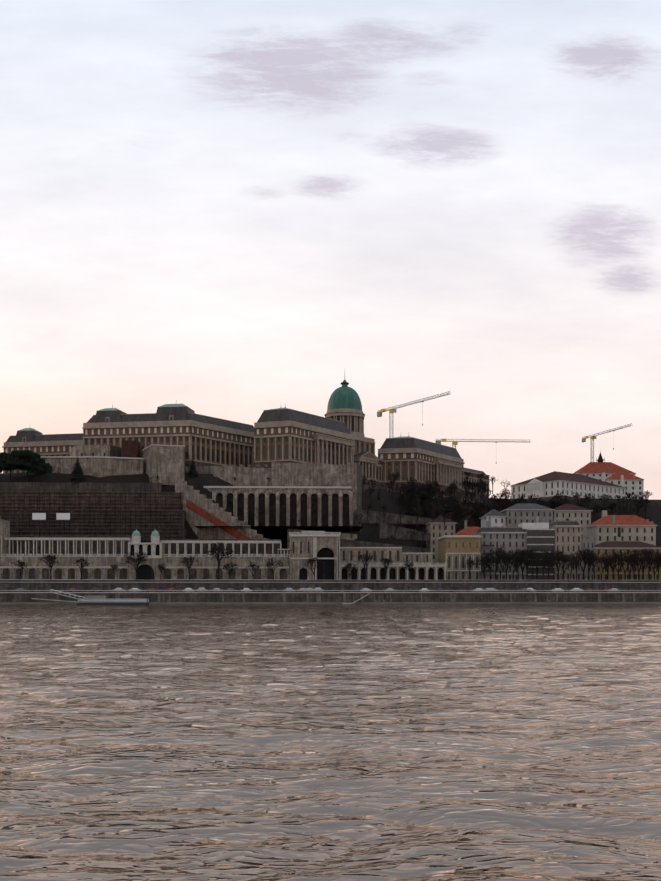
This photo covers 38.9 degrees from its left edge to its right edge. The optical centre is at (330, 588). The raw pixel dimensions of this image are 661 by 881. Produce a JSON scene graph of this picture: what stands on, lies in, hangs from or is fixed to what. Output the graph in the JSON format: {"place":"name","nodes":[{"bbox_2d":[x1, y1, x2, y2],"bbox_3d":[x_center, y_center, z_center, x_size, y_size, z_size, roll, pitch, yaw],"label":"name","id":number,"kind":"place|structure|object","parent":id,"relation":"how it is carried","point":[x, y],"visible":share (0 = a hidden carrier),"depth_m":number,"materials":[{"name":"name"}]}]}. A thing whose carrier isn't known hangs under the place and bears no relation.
{"place":"outdoors","nodes":[
{"label":"outdoors","id":0,"kind":"place"},
{"bbox_2d":[0,604,660,880],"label":"river water","id":1,"kind":"structure","parent":0,"point":[335,742],"depth_m":38.80,"materials":[{"name":"grey liquid"}]},
{"bbox_2d":[31,589,148,604],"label":"pontoon boat","id":2,"kind":"object","parent":1,"relation":"on","point":[94,600],"visible":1,"depth_m":336.75,"materials":[{"name":"grey metal"}]},
{"bbox_2d":[0,592,660,603],"bbox_3d":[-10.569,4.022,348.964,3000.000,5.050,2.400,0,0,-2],"label":"embankment wall","id":3,"kind":"structure","parent":1,"relation":"in","point":[388,597],"depth_m":349.80,"materials":[{"name":"stone"}]},
{"bbox_2d":[0,472,660,548],"bbox_3d":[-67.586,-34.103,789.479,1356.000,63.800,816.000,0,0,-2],"label":"hill terrain","id":4,"kind":"structure","parent":0,"point":[369,534],"depth_m":476.72,"materials":[{"name":"green plant"}]},
{"bbox_2d":[0,477,185,542],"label":"terrace scaffold","id":5,"kind":"object","parent":4,"relation":"on","point":[79,508],"visible":0.88,"depth_m":429.60,"materials":[{"name":"stone"}]},
{"bbox_2d":[0,519,445,579],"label":"arcaded building","id":6,"kind":"structure","parent":4,"relation":"on","point":[101,554],"depth_m":385.14,"materials":[{"name":"stone"}]},
{"bbox_2d":[2,377,489,497],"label":"palace","id":7,"kind":"structure","parent":4,"relation":"on","point":[335,435],"depth_m":487.48,"materials":[{"name":"beige stone"}]},
{"bbox_2d":[40,440,482,553],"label":"retaining walls","id":8,"kind":"structure","parent":4,"relation":"on","point":[319,497],"depth_m":445.84,"materials":[{"name":"stone"}]},
{"bbox_2d":[0,450,527,516],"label":"trees","id":9,"kind":"object","parent":4,"relation":"on","point":[30,461],"visible":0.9,"depth_m":439.91,"materials":[{"name":"green plant"}]},
{"bbox_2d":[233,472,509,545],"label":"bare trees","id":10,"kind":"object","parent":4,"relation":"on","point":[371,490],"visible":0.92,"depth_m":447.24,"materials":[{"name":"black plant"}]},
{"bbox_2d":[377,391,449,437],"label":"crane","id":11,"kind":"object","parent":4,"relation":"on","point":[390,410],"visible":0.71,"depth_m":592.41,"materials":[{"name":"grey metal"}]},
{"bbox_2d":[435,439,529,463],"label":"crane","id":12,"kind":"object","parent":4,"relation":"on","point":[437,441],"visible":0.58,"depth_m":642.92,"materials":[{"name":"grey"}]},
{"bbox_2d":[386,472,653,547],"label":"trees","id":13,"kind":"object","parent":4,"relation":"on","point":[467,510],"visible":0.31,"depth_m":561.70,"materials":[{"name":"brown plant"}]},
{"bbox_2d":[425,503,660,579],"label":"town buildings","id":14,"kind":"structure","parent":4,"relation":"on","point":[567,529],"depth_m":395.92,"materials":[{"name":"paint"}]},
{"bbox_2d":[511,471,625,498],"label":"building","id":15,"kind":"structure","parent":4,"relation":"on","point":[550,485],"depth_m":688.80,"materials":[{"name":"white paint"}]},
{"bbox_2d":[582,423,632,461],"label":"crane","id":16,"kind":"object","parent":4,"relation":"on","point":[591,440],"visible":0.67,"depth_m":765.87,"materials":[{"name":"grey metal"}]},
{"bbox_2d":[573,452,644,498],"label":"building","id":17,"kind":"structure","parent":4,"relation":"on","point":[613,472],"depth_m":741.81,"materials":[{"name":"white paint"}]},
{"bbox_2d":[0,0,660,499],"label":"sky","id":18,"kind":"structure","parent":0,"point":[232,210],"materials":[{"name":"white"}]},
{"bbox_3d":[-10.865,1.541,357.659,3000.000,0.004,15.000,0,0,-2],"label":"road","id":19,"kind":"structure","parent":0,"visible":0},
{"bbox_2d":[15,587,623,591],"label":"cars","id":20,"kind":"object","parent":19,"relation":"on","point":[317,588],"visible":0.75,"depth_m":357.35,"materials":[{"name":"silver metal"}]},
{"bbox_2d":[0,580,660,591],"bbox_3d":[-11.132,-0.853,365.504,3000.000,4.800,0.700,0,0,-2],"label":"embankment wall","id":21,"kind":"structure","parent":19,"relation":"on","point":[325,584],"depth_m":365.70,"materials":[{"name":"stone"}]},
{"bbox_2d":[0,562,660,591],"bbox_3d":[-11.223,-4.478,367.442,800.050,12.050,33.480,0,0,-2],"label":"street furniture","id":22,"kind":"object","parent":19,"relation":"on","point":[320,590],"visible":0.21,"depth_m":351.69,"materials":[{"name":"grey metal"}]},
{"bbox_3d":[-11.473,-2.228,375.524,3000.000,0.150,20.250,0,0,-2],"label":"street pavement","id":23,"kind":"structure","parent":0,"visible":0},
{"bbox_2d":[14,542,476,579],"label":"street trees","id":24,"kind":"object","parent":23,"relation":"on","point":[49,558],"visible":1,"depth_m":378.71,"materials":[{"name":"brown plant"}]},
{"bbox_2d":[478,544,660,579],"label":"street trees","id":25,"kind":"object","parent":23,"relation":"on","point":[589,557],"visible":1,"depth_m":380.66,"materials":[{"name":"brown plant"}]}
]}

